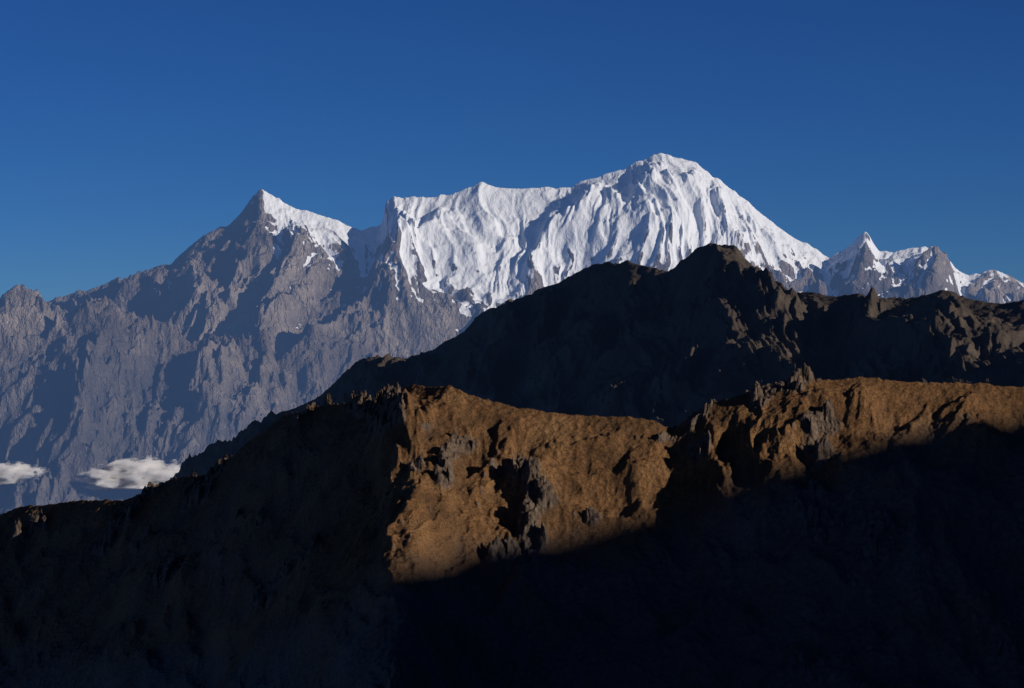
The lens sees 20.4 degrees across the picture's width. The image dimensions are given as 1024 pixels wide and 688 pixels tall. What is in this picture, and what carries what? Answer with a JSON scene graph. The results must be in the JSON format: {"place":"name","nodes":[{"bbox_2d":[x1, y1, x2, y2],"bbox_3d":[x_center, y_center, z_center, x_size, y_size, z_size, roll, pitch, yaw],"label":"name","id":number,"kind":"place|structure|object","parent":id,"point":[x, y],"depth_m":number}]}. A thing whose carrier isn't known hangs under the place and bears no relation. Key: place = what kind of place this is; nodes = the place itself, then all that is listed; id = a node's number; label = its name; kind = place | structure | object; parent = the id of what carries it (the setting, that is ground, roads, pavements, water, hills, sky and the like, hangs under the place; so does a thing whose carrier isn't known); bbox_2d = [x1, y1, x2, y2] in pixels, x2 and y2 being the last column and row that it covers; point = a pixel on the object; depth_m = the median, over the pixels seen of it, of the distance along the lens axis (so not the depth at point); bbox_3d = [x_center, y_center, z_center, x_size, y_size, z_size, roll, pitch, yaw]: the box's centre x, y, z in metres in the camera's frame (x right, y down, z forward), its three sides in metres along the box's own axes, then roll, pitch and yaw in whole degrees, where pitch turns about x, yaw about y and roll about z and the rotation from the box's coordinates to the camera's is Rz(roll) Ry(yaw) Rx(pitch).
{"place":"outdoors","nodes":[
{"label":"outdoors","id":0,"kind":"place"},
{"bbox_2d":[0,363,1023,687],"bbox_3d":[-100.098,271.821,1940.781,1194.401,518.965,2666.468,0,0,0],"label":"ridge terrain","id":1,"kind":"structure","parent":0,"point":[802,527],"depth_m":1878.19},
{"bbox_2d":[0,153,1023,513],"bbox_3d":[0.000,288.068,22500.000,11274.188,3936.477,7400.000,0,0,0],"label":"massif","id":2,"kind":"object","parent":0,"point":[262,305],"depth_m":23953.02},
{"bbox_2d":[0,0,1023,301],"label":"sky","id":3,"kind":"structure","parent":0,"point":[132,132]},
{"bbox_2d":[146,243,1023,487],"bbox_3d":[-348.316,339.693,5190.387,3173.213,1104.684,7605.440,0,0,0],"label":"ridge terrain","id":4,"kind":"structure","parent":0,"point":[696,330],"depth_m":5634.45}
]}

